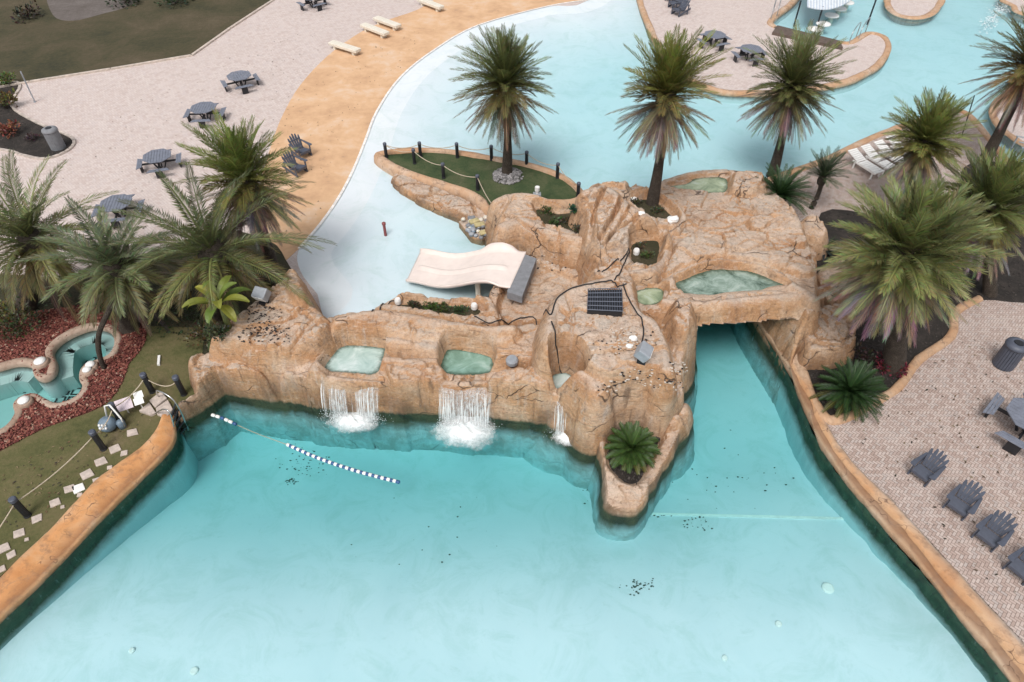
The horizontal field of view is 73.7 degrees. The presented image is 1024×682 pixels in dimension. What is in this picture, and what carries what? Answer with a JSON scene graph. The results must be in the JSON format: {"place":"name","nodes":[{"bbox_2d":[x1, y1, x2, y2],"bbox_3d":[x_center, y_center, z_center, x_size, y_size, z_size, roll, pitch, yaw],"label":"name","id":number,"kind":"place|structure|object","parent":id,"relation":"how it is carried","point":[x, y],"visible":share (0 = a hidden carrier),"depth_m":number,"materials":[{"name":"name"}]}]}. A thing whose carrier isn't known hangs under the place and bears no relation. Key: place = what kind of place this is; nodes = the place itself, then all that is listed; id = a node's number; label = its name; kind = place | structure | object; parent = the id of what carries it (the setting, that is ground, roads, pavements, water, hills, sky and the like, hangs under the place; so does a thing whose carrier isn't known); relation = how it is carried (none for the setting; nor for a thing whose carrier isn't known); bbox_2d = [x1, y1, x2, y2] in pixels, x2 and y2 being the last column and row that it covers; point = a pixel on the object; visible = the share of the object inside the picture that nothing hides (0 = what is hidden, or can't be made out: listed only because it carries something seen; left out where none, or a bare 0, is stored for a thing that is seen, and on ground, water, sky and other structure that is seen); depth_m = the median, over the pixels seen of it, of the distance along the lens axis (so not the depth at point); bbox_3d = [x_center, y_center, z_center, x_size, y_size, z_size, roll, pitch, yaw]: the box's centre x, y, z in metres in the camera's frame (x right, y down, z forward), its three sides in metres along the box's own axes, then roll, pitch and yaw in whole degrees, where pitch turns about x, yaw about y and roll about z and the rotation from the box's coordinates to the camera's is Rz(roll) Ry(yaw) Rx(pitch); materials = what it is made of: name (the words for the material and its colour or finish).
{"place":"outdoors","nodes":[
{"label":"outdoors","id":0,"kind":"place"},
{"bbox_2d":[0,355,104,428],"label":"spa floor","id":1,"kind":"structure","parent":0,"point":[6,410],"depth_m":20.60,"materials":[{"name":"paint"}]},
{"bbox_2d":[0,335,113,399],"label":"spa bench step","id":2,"kind":"object","parent":1,"relation":"on","point":[73,357],"visible":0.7,"depth_m":20.86,"materials":[{"name":"paint"}]},
{"bbox_2d":[0,322,121,434],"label":"spa coping","id":3,"kind":"object","parent":1,"relation":"on","point":[51,384],"visible":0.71,"depth_m":20.55,"materials":[{"name":"stone"}]},
{"bbox_2d":[0,326,202,576],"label":"lawn","id":4,"kind":"structure","parent":0,"point":[173,351],"depth_m":18.33,"materials":[{"name":"plant"}]},
{"bbox_2d":[98,404,126,431],"bbox_3d":[-10.939,2.117,18.486,0.684,0.864,0.475,0,45,0],"label":"pool pump","id":5,"kind":"object","parent":4,"relation":"on","point":[113,423],"visible":0.99,"depth_m":18.52,"materials":[{"name":"blue metal"}]},
{"bbox_2d":[114,390,143,412],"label":"notice boards","id":6,"kind":"object","parent":4,"relation":"on","point":[127,404],"visible":0.98,"depth_m":18.96,"materials":[{"name":"white plastic"}]},
{"bbox_2d":[139,392,172,416],"bbox_3d":[-9.904,1.851,19.327,0.880,0.150,0.800,16,47,15],"label":"stone landing","id":7,"kind":"object","parent":4,"relation":"on","point":[161,401],"visible":0.92,"depth_m":19.23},
{"bbox_2d":[0,0,269,81],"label":"grass field","id":8,"kind":"structure","parent":0,"point":[48,44],"depth_m":38.47,"materials":[{"name":"plant"}]},
{"bbox_2d":[10,0,42,23],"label":"field bush","id":9,"kind":"object","parent":8,"relation":"on","point":[26,14],"visible":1,"depth_m":39.94,"materials":[{"name":"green plant"}]},
{"bbox_2d":[47,0,139,20],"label":"bare sand patch","id":10,"kind":"object","parent":8,"relation":"on","point":[69,10],"visible":0.98,"depth_m":41.31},
{"bbox_2d":[0,0,274,87],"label":"field kerb","id":11,"kind":"structure","parent":8,"relation":"on","point":[164,59],"depth_m":35.73,"materials":[{"name":"concrete"}]},
{"bbox_2d":[0,0,587,434],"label":"paved deck","id":12,"kind":"structure","parent":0,"point":[98,116],"depth_m":32.53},
{"bbox_2d":[0,83,71,156],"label":"mulch bed","id":13,"kind":"object","parent":12,"relation":"on","point":[34,150],"visible":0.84,"depth_m":30.13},
{"bbox_2d":[0,81,75,159],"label":"bed edging","id":14,"kind":"object","parent":13,"relation":"on","point":[72,146],"visible":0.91,"depth_m":29.89,"materials":[{"name":"concrete"}]},
{"bbox_2d":[41,125,65,150],"bbox_3d":[-19.624,-8.698,29.220,0.640,0.938,0.640,0,45,0],"label":"litter bin","id":15,"kind":"object","parent":13,"relation":"on","point":[53,138],"visible":1,"depth_m":29.03,"materials":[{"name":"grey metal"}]},
{"bbox_2d":[0,303,146,450],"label":"red chip bed","id":16,"kind":"object","parent":12,"relation":"on","point":[94,393],"visible":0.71,"depth_m":20.14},
{"bbox_2d":[95,300,113,368],"bbox_3d":[-11.729,-0.142,19.896,1.254,2.088,0.333,-35,55,-30],"label":"leaning stem","id":17,"kind":"object","parent":16,"relation":"on","point":[101,326],"visible":0.95,"depth_m":19.51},
{"bbox_2d":[91,194,144,228],"bbox_3d":[-14.823,-4.950,25.735,1.759,0.628,1.759,-8,46,-8],"label":"picnic table","id":18,"kind":"object","parent":12,"relation":"on","point":[110,203],"visible":0.71,"depth_m":25.52,"materials":[{"name":"grey plastic"}]},
{"bbox_2d":[0,231,290,354],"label":"planting bed","id":19,"kind":"object","parent":12,"relation":"on","point":[75,298],"visible":0.23,"depth_m":22.78,"materials":[{"name":"soil"}]},
{"bbox_2d":[0,291,51,342],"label":"shrub","id":20,"kind":"object","parent":19,"relation":"on","point":[13,318],"visible":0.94,"depth_m":21.09,"materials":[{"name":"green plant"}]},
{"bbox_2d":[0,150,123,323],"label":"arching palm","id":21,"kind":"object","parent":19,"relation":"on","point":[22,230],"visible":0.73,"depth_m":20.07,"materials":[{"name":"green plant"}]},
{"bbox_2d":[17,195,180,338],"bbox_3d":[-11.622,-1.982,20.210,4.178,4.651,4.195,-12,46,-12],"label":"arching palm","id":22,"kind":"object","parent":19,"relation":"on","point":[113,262],"visible":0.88,"depth_m":19.58,"materials":[{"name":"green plant"}]},
{"bbox_2d":[147,278,205,339],"bbox_3d":[-10.600,-1.176,21.664,2.357,1.194,2.374,0,45,0],"label":"shrub","id":23,"kind":"object","parent":19,"relation":"on","point":[186,312],"visible":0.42,"depth_m":21.48,"materials":[{"name":"green plant"}]},
{"bbox_2d":[182,275,251,328],"bbox_3d":[-8.065,-0.877,18.968,1.870,1.567,1.574,0,45,0],"label":"banana plant","id":24,"kind":"object","parent":19,"relation":"on","point":[227,312],"visible":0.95,"depth_m":18.61,"materials":[{"name":"green plant"}]},
{"bbox_2d":[106,161,336,349],"bbox_3d":[-8.707,-2.606,20.557,6.430,6.368,5.728,-20,48,-19],"label":"arching palm","id":25,"kind":"object","parent":19,"relation":"on","point":[216,260],"visible":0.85,"depth_m":19.69,"materials":[{"name":"green plant"}]},
{"bbox_2d":[173,108,315,277],"bbox_3d":[-8.032,-4.172,21.302,3.782,6.074,3.783,0,45,0],"label":"palm tree","id":26,"kind":"object","parent":19,"relation":"on","point":[238,153],"visible":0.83,"depth_m":20.21,"materials":[{"name":"green plant"}]},
{"bbox_2d":[136,148,181,178],"bbox_3d":[-14.544,-7.375,28.170,1.717,0.614,1.717,-12,46,-12],"label":"picnic table","id":27,"kind":"object","parent":12,"relation":"on","point":[158,156],"visible":0.98,"depth_m":27.96,"materials":[{"name":"grey plastic"}]},
{"bbox_2d":[183,101,225,128],"bbox_3d":[-13.998,-10.370,31.154,1.759,0.628,1.759,-4,45,-4],"label":"picnic table","id":28,"kind":"object","parent":12,"relation":"on","point":[200,108],"visible":0.94,"depth_m":30.98,"materials":[{"name":"grey plastic"}]},
{"bbox_2d":[220,70,259,94],"bbox_3d":[-13.327,-12.740,33.524,1.759,0.628,1.759,-21,49,-20],"label":"picnic table","id":29,"kind":"object","parent":12,"relation":"on","point":[240,76],"visible":1,"depth_m":33.28,"materials":[{"name":"grey plastic"}]},
{"bbox_2d":[178,269,340,460],"bbox_3d":[-7.251,0.576,21.016,5.351,4.337,5.337,0,45,0],"label":"rock mound","id":30,"kind":"object","parent":12,"relation":"on","point":[253,385],"visible":0.83,"depth_m":19.69,"materials":[{"name":"stone"}]},
{"bbox_2d":[202,322,230,341],"bbox_3d":[-8.326,-0.302,19.135,0.874,0.546,0.859,0,45,0],"label":"shrub","id":31,"kind":"object","parent":30,"relation":"on","point":[217,329],"visible":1,"depth_m":19.12,"materials":[{"name":"green plant"}]},
{"bbox_2d":[3,31,1023,591],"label":"fallen leaves","id":32,"kind":"object","parent":12,"relation":"on","point":[301,215],"visible":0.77,"depth_m":18.32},
{"bbox_2d":[252,0,577,259],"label":"beach entry","id":33,"kind":"object","parent":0,"point":[378,59],"visible":0.75,"depth_m":33.18,"materials":[{"name":"orange concrete"}]},
{"bbox_2d":[281,150,307,176],"bbox_3d":[-8.925,-7.277,27.900,0.924,0.871,0.774,25,50,23],"label":"adirondack chair","id":34,"kind":"object","parent":33,"relation":"on","point":[290,159],"visible":0.84,"depth_m":27.89,"materials":[{"name":"grey plastic"}]},
{"bbox_2d":[287,133,311,156],"bbox_3d":[-9.012,-8.247,28.870,0.924,0.871,0.774,33,54,28],"label":"adirondack chair","id":35,"kind":"object","parent":33,"relation":"on","point":[296,143],"visible":0.91,"depth_m":28.86,"materials":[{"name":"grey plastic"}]},
{"bbox_2d":[298,0,583,248],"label":"beach edge strip","id":36,"kind":"object","parent":33,"relation":"on","point":[349,177],"visible":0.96,"depth_m":30.90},
{"bbox_2d":[383,153,575,204],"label":"grass island","id":37,"kind":"structure","parent":0,"point":[551,187],"depth_m":27.63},
{"bbox_2d":[391,174,485,224],"bbox_3d":[-2.777,-5.349,26.841,5.838,0.880,1.556,27,51,24],"label":"island ledge","id":38,"kind":"object","parent":37,"relation":"on","point":[443,203],"visible":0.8,"depth_m":26.58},
{"bbox_2d":[374,147,582,214],"bbox_3d":[-1.303,-6.284,28.236,8.792,1.755,4.472,33,54,28],"label":"island coping","id":39,"kind":"object","parent":37,"relation":"on","point":[391,168],"visible":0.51,"depth_m":27.66,"materials":[{"name":"paint"}]},
{"bbox_2d":[447,23,557,175],"bbox_3d":[-0.330,-8.693,25.515,4.219,6.110,4.194,0,45,0],"label":"palm tree","id":40,"kind":"object","parent":37,"relation":"on","point":[505,74],"visible":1,"depth_m":24.63,"materials":[{"name":"green plant"}]},
{"bbox_2d":[492,167,523,184],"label":"pebbles","id":41,"kind":"object","parent":37,"relation":"on","point":[513,177],"visible":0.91,"depth_m":27.34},
{"bbox_2d":[0,323,986,681],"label":"pool floor","id":42,"kind":"structure","parent":0,"point":[242,559],"depth_m":16.70,"materials":[{"name":"paint"}]},
{"bbox_2d":[0,414,197,649],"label":"pool wall","id":43,"kind":"structure","parent":42,"relation":"on","point":[108,512],"depth_m":17.08,"materials":[{"name":"stone"}]},
{"bbox_2d":[361,292,499,325],"bbox_3d":[-2.784,0.148,22.001,6.277,3.541,2.883,0,45,0],"label":"rock planter ledge","id":44,"kind":"object","parent":42,"relation":"on","point":[488,309],"visible":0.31,"depth_m":20.75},
{"bbox_2d":[306,310,559,457],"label":"rock waterfall wall","id":45,"kind":"structure","parent":42,"relation":"on","point":[407,384],"depth_m":19.43,"materials":[{"name":"stone"}]},
{"bbox_2d":[317,385,385,430],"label":"waterfall","id":46,"kind":"structure","parent":45,"relation":"attached to","point":[354,420],"depth_m":19.33,"materials":[{"name":"white liquid"}]},
{"bbox_2d":[325,345,384,374],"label":"basin water","id":47,"kind":"structure","parent":45,"relation":"in","point":[359,359],"depth_m":19.66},
{"bbox_2d":[432,392,499,444],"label":"waterfall","id":48,"kind":"structure","parent":45,"relation":"attached to","point":[465,429],"depth_m":19.07,"materials":[{"name":"white liquid"}]},
{"bbox_2d":[441,349,492,374],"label":"basin water","id":49,"kind":"structure","parent":45,"relation":"in","point":[457,362],"depth_m":19.58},
{"bbox_2d":[489,257,577,326],"bbox_3d":[1.188,-0.763,23.035,4.959,3.400,4.833,0,45,0],"label":"rock platform","id":50,"kind":"object","parent":42,"relation":"on","point":[547,286],"visible":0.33,"depth_m":21.74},
{"bbox_2d":[523,266,697,488],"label":"rock plateau","id":51,"kind":"structure","parent":42,"relation":"on","point":[591,414],"depth_m":18.54,"materials":[{"name":"stone"}]},
{"bbox_2d":[237,255,687,391],"bbox_3d":[-1.341,-0.912,20.192,12.830,1.763,6.914,0,45,0],"label":"rock debris","id":52,"kind":"object","parent":51,"relation":"on","point":[621,373],"visible":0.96,"depth_m":18.56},
{"bbox_2d":[587,288,622,316],"bbox_3d":[2.604,-1.035,19.243,1.071,0.396,1.003,0,45,0],"label":"floor grille","id":53,"kind":"object","parent":51,"relation":"on","point":[607,302],"visible":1,"depth_m":19.07,"materials":[{"name":"grey metal"}]},
{"bbox_2d":[633,341,653,364],"bbox_3d":[3.343,0.329,17.371,0.428,0.561,0.420,17,47,16],"label":"floodlight","id":54,"kind":"object","parent":51,"relation":"on","point":[643,352],"visible":1,"depth_m":17.21,"materials":[{"name":"grey plastic"}]},
{"bbox_2d":[588,403,694,540],"bbox_3d":[3.590,3.578,18.982,4.169,2.942,4.172,0,45,0],"label":"rock planter","id":55,"kind":"object","parent":42,"relation":"on","point":[622,510],"visible":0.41,"depth_m":17.97,"materials":[{"name":"stone"}]},
{"bbox_2d":[609,435,658,483],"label":"planter soil","id":56,"kind":"structure","parent":55,"relation":"in","point":[618,473],"depth_m":17.88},
{"bbox_2d":[603,421,661,474],"bbox_3d":[3.152,2.765,17.916,1.550,1.152,1.525,0,45,0],"label":"cycad","id":57,"kind":"object","parent":56,"relation":"on","point":[631,444],"visible":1,"depth_m":17.72,"materials":[{"name":"green plant"}]},
{"bbox_2d":[651,513,843,519],"bbox_3d":[6.462,4.761,18.421,5.664,0.405,0.133,3,45,3],"label":"floor joint","id":58,"kind":"object","parent":42,"relation":"on","point":[754,516],"visible":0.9,"depth_m":18.32,"materials":[{"name":"white plastic"}]},
{"bbox_2d":[729,244,818,406],"bbox_3d":[9.126,-0.721,22.538,2.886,3.992,6.084,0,45,0],"label":"rock abutment","id":59,"kind":"object","parent":42,"relation":"on","point":[789,335],"visible":0.14,"depth_m":21.43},
{"bbox_2d":[752,322,1023,681],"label":"pool wall","id":60,"kind":"structure","parent":42,"relation":"on","point":[875,517],"depth_m":16.77,"materials":[{"name":"stone"}]},
{"bbox_2d":[297,0,1023,317],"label":"pool floor","id":61,"kind":"structure","parent":0,"point":[365,264],"depth_m":32.25,"materials":[{"name":"paint"}]},
{"bbox_2d":[459,215,486,245],"bbox_3d":[-1.171,-4.163,25.504,1.262,0.619,1.459,-16,47,-16],"label":"pebble mound","id":62,"kind":"object","parent":61,"relation":"on","point":[472,228],"visible":0.68,"depth_m":25.22,"materials":[{"name":"stone"}]},
{"bbox_2d":[484,193,581,268],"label":"rock retaining wall","id":63,"kind":"structure","parent":61,"relation":"on","point":[515,221],"depth_m":23.03,"materials":[{"name":"stone"}]},
{"bbox_2d":[568,181,687,287],"bbox_3d":[4.018,-2.454,23.653,5.355,4.885,7.464,0,45,0],"label":"tall boulder","id":64,"kind":"object","parent":61,"relation":"on","point":[615,225],"visible":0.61,"depth_m":22.01,"materials":[{"name":"stone"}]},
{"bbox_2d":[631,241,659,265],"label":"planter soil","id":65,"kind":"structure","parent":64,"relation":"on","point":[651,246],"depth_m":21.72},
{"bbox_2d":[634,200,670,218],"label":"planter soil","id":66,"kind":"structure","parent":64,"relation":"on","point":[646,208],"depth_m":23.46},
{"bbox_2d":[604,24,733,206],"bbox_3d":[4.754,-6.851,21.783,3.598,6.183,3.537,0,45,0],"label":"palm tree","id":67,"kind":"object","parent":66,"relation":"on","point":[669,79],"visible":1,"depth_m":20.74,"materials":[{"name":"green plant"}]},
{"bbox_2d":[636,169,829,329],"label":"rock bridge","id":68,"kind":"structure","parent":61,"relation":"on","point":[743,222],"depth_m":21.30,"materials":[{"name":"stone"}]},
{"bbox_2d":[637,288,663,304],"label":"basin water","id":69,"kind":"structure","parent":68,"relation":"in","point":[649,296],"depth_m":20.42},
{"bbox_2d":[671,177,727,192],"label":"basin water","id":70,"kind":"structure","parent":68,"relation":"in","point":[714,184],"depth_m":25.18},
{"bbox_2d":[676,269,782,294],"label":"basin water","id":71,"kind":"structure","parent":68,"relation":"in","point":[714,282],"depth_m":20.76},
{"bbox_2d":[755,162,813,215],"bbox_3d":[9.836,-5.605,24.958,2.594,1.673,2.574,0,45,0],"label":"cycad","id":72,"kind":"object","parent":68,"relation":"on","point":[784,188],"visible":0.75,"depth_m":24.86,"materials":[{"name":"green plant"}]},
{"bbox_2d":[793,0,876,26],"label":"bar canopy","id":73,"kind":"object","parent":61,"relation":"on","point":[821,5],"visible":0.92,"depth_m":39.18,"materials":[{"name":"fabric"}]},
{"bbox_2d":[643,0,885,89],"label":"paved deck","id":74,"kind":"structure","parent":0,"point":[739,23],"depth_m":38.19,"materials":[{"name":"concrete"}]},
{"bbox_2d":[697,30,731,51],"bbox_3d":[10.980,-16.381,37.166,1.759,0.628,1.759,-17,47,-16],"label":"picnic table","id":75,"kind":"object","parent":74,"relation":"on","point":[718,35],"visible":0.79,"depth_m":36.98,"materials":[{"name":"grey stone"}]},
{"bbox_2d":[731,44,768,66],"bbox_3d":[12.476,-15.032,35.817,1.759,0.628,1.759,-8,46,-8],"label":"picnic table","id":76,"kind":"object","parent":74,"relation":"on","point":[756,48],"visible":0.91,"depth_m":35.68,"materials":[{"name":"grey plastic"}]},
{"bbox_2d":[636,0,891,103],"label":"pool coping","id":77,"kind":"object","parent":74,"relation":"on","point":[852,82],"visible":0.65,"depth_m":34.46,"materials":[{"name":"paint"}]},
{"bbox_2d":[767,0,799,27],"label":"pool coping","id":78,"kind":"object","parent":74,"relation":"on","point":[787,9],"visible":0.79,"depth_m":41.09,"materials":[{"name":"paint"}]},
{"bbox_2d":[772,25,842,49],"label":"bar wall","id":79,"kind":"structure","parent":74,"relation":"on","point":[787,32],"depth_m":38.09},
{"bbox_2d":[772,113,1023,641],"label":"paved deck","id":80,"kind":"structure","parent":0,"point":[883,447],"depth_m":18.63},
{"bbox_2d":[736,19,857,176],"bbox_3d":[10.521,-9.000,26.195,4.273,5.982,4.362,0,45,0],"label":"palm tree","id":81,"kind":"object","parent":80,"relation":"on","point":[798,73],"visible":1,"depth_m":25.21,"materials":[{"name":"green plant"}]},
{"bbox_2d":[797,146,857,209],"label":"young palm","id":82,"kind":"object","parent":80,"relation":"on","point":[825,171],"visible":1,"depth_m":25.18,"materials":[{"name":"green plant"}]},
{"bbox_2d":[848,148,883,178],"bbox_3d":[14.506,-7.281,28.097,0.500,0.561,1.615,-19,48,-18],"label":"sun lounger","id":83,"kind":"object","parent":80,"relation":"on","point":[867,165],"visible":0.99,"depth_m":28.03,"materials":[{"name":"white plastic"}]},
{"bbox_2d":[794,295,982,424],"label":"bed curb","id":84,"kind":"structure","parent":80,"relation":"on","point":[915,363],"depth_m":20.20,"materials":[{"name":"paint"}]},
{"bbox_2d":[768,110,1008,181],"bbox_3d":[18.528,-7.707,29.835,15.892,1.507,8.450,7,45,7],"label":"pool coping","id":85,"kind":"object","parent":80,"relation":"on","point":[971,117],"visible":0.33,"depth_m":30.00,"materials":[{"name":"paint"}]},
{"bbox_2d":[807,162,1023,414],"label":"mulch bed","id":86,"kind":"object","parent":80,"relation":"on","point":[922,337],"visible":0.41,"depth_m":22.64,"materials":[{"name":"soil"}]},
{"bbox_2d":[0,86,1023,484],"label":"mulch chips","id":87,"kind":"object","parent":86,"relation":"on","point":[818,262],"visible":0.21,"depth_m":22.67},
{"bbox_2d":[800,214,828,260],"bbox_3d":[10.658,-3.730,24.436,1.667,1.164,2.171,0,45,0],"label":"boulder","id":88,"kind":"object","parent":86,"relation":"on","point":[815,230],"visible":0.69,"depth_m":23.95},
{"bbox_2d":[797,303,855,369],"bbox_3d":[9.625,-0.187,20.866,2.253,1.222,2.380,0,45,0],"label":"flat boulder","id":89,"kind":"object","parent":86,"relation":"on","point":[830,343],"visible":0.55,"depth_m":20.28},
{"bbox_2d":[817,260,858,306],"bbox_3d":[10.678,-1.788,22.559,3.136,1.073,2.027,-34,54,-29],"label":"boulder","id":90,"kind":"object","parent":86,"relation":"on","point":[824,275],"visible":0.2,"depth_m":21.93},
{"bbox_2d":[810,355,888,422],"bbox_3d":[9.480,1.265,19.082,2.112,1.425,2.051,0,45,0],"label":"cycad","id":91,"kind":"object","parent":86,"relation":"on","point":[853,385],"visible":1,"depth_m":18.94,"materials":[{"name":"green plant"}]},
{"bbox_2d":[812,167,1016,376],"bbox_3d":[9.800,-1.423,18.018,4.457,6.830,4.258,0,45,0],"label":"palm tree","id":92,"kind":"object","parent":86,"relation":"on","point":[903,253],"visible":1,"depth_m":16.77,"materials":[{"name":"green plant"}]},
{"bbox_2d":[871,87,987,198],"bbox_3d":[14.559,-6.601,24.506,3.238,4.978,3.504,0,45,0],"label":"palm tree","id":93,"kind":"object","parent":86,"relation":"on","point":[931,129],"visible":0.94,"depth_m":23.64,"materials":[{"name":"green plant"}]},
{"bbox_2d":[925,138,1023,297],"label":"palm tree","id":94,"kind":"object","parent":86,"relation":"on","point":[999,184],"visible":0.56,"depth_m":19.89,"materials":[{"name":"green plant"}]},
{"bbox_2d":[957,5,1023,167],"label":"palm tree","id":95,"kind":"object","parent":86,"relation":"on","point":[1011,96],"visible":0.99,"depth_m":26.02,"materials":[{"name":"green plant"}]},
{"bbox_2d":[907,448,949,486],"bbox_3d":[10.704,3.198,17.497,0.811,0.764,0.679,-26,51,-24],"label":"adirondack chair","id":96,"kind":"object","parent":80,"relation":"on","point":[922,472],"visible":1,"depth_m":17.49,"materials":[{"name":"grey plastic"}]},
{"bbox_2d":[942,479,985,520],"bbox_3d":[11.170,3.876,16.819,0.811,0.764,0.679,-31,53,-27],"label":"adirondack chair","id":97,"kind":"object","parent":80,"relation":"on","point":[959,506],"visible":1,"depth_m":16.80,"materials":[{"name":"grey plastic"}]},
{"bbox_2d":[971,510,1017,552],"bbox_3d":[11.501,4.473,16.222,0.811,0.764,0.679,-27,51,-25],"label":"adirondack chair","id":98,"kind":"object","parent":80,"relation":"on","point":[989,537],"visible":1,"depth_m":16.21,"materials":[{"name":"grey plastic"}]},
{"bbox_2d":[982,392,1023,455],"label":"picnic table","id":99,"kind":"object","parent":80,"relation":"on","point":[1014,411],"visible":1,"depth_m":18.28,"materials":[{"name":"grey plastic"}]},
{"bbox_2d":[992,337,1023,371],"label":"litter bin","id":100,"kind":"object","parent":80,"relation":"on","point":[1009,356],"visible":1,"depth_m":19.97,"materials":[{"name":"grey plastic"}]},
{"bbox_2d":[1002,546,1023,585],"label":"adirondack chair","id":101,"kind":"object","parent":80,"relation":"on","point":[1015,564],"visible":1,"depth_m":15.67,"materials":[{"name":"grey plastic"}]},
{"bbox_2d":[809,424,986,652],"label":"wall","id":102,"kind":"structure","parent":0,"point":[913,563],"depth_m":16.82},
{"bbox_2d":[286,443,399,483],"bbox_3d":[-4.602,3.318,18.362,3.500,0.100,0.199,15,47,14],"label":"float line","id":103,"kind":"object","parent":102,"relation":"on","point":[341,465],"visible":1,"depth_m":18.28,"materials":[{"name":"plastic"}]},
{"bbox_2d":[886,0,937,25],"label":"paved deck islet","id":104,"kind":"object","parent":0,"point":[913,7],"visible":0.38,"depth_m":41.36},
{"bbox_2d":[883,0,944,19],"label":"pool coping","id":105,"kind":"object","parent":104,"relation":"on","point":[935,10],"visible":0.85,"depth_m":40.76,"materials":[{"name":"paint"}]},
{"bbox_2d":[989,101,1023,154],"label":"paved deck corner","id":106,"kind":"object","parent":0,"point":[1018,131],"visible":0.19,"depth_m":30.79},
{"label":"upper pool water","id":107,"kind":"structure","parent":0,"visible":0},
{"bbox_2d":[405,242,536,302],"bbox_3d":[-1.384,-2.215,22.954,4.838,1.871,2.118,19,48,18],"label":"water slide","id":108,"kind":"object","parent":107,"relation":"on","point":[510,268],"visible":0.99,"depth_m":22.59,"materials":[{"name":"white plastic"}]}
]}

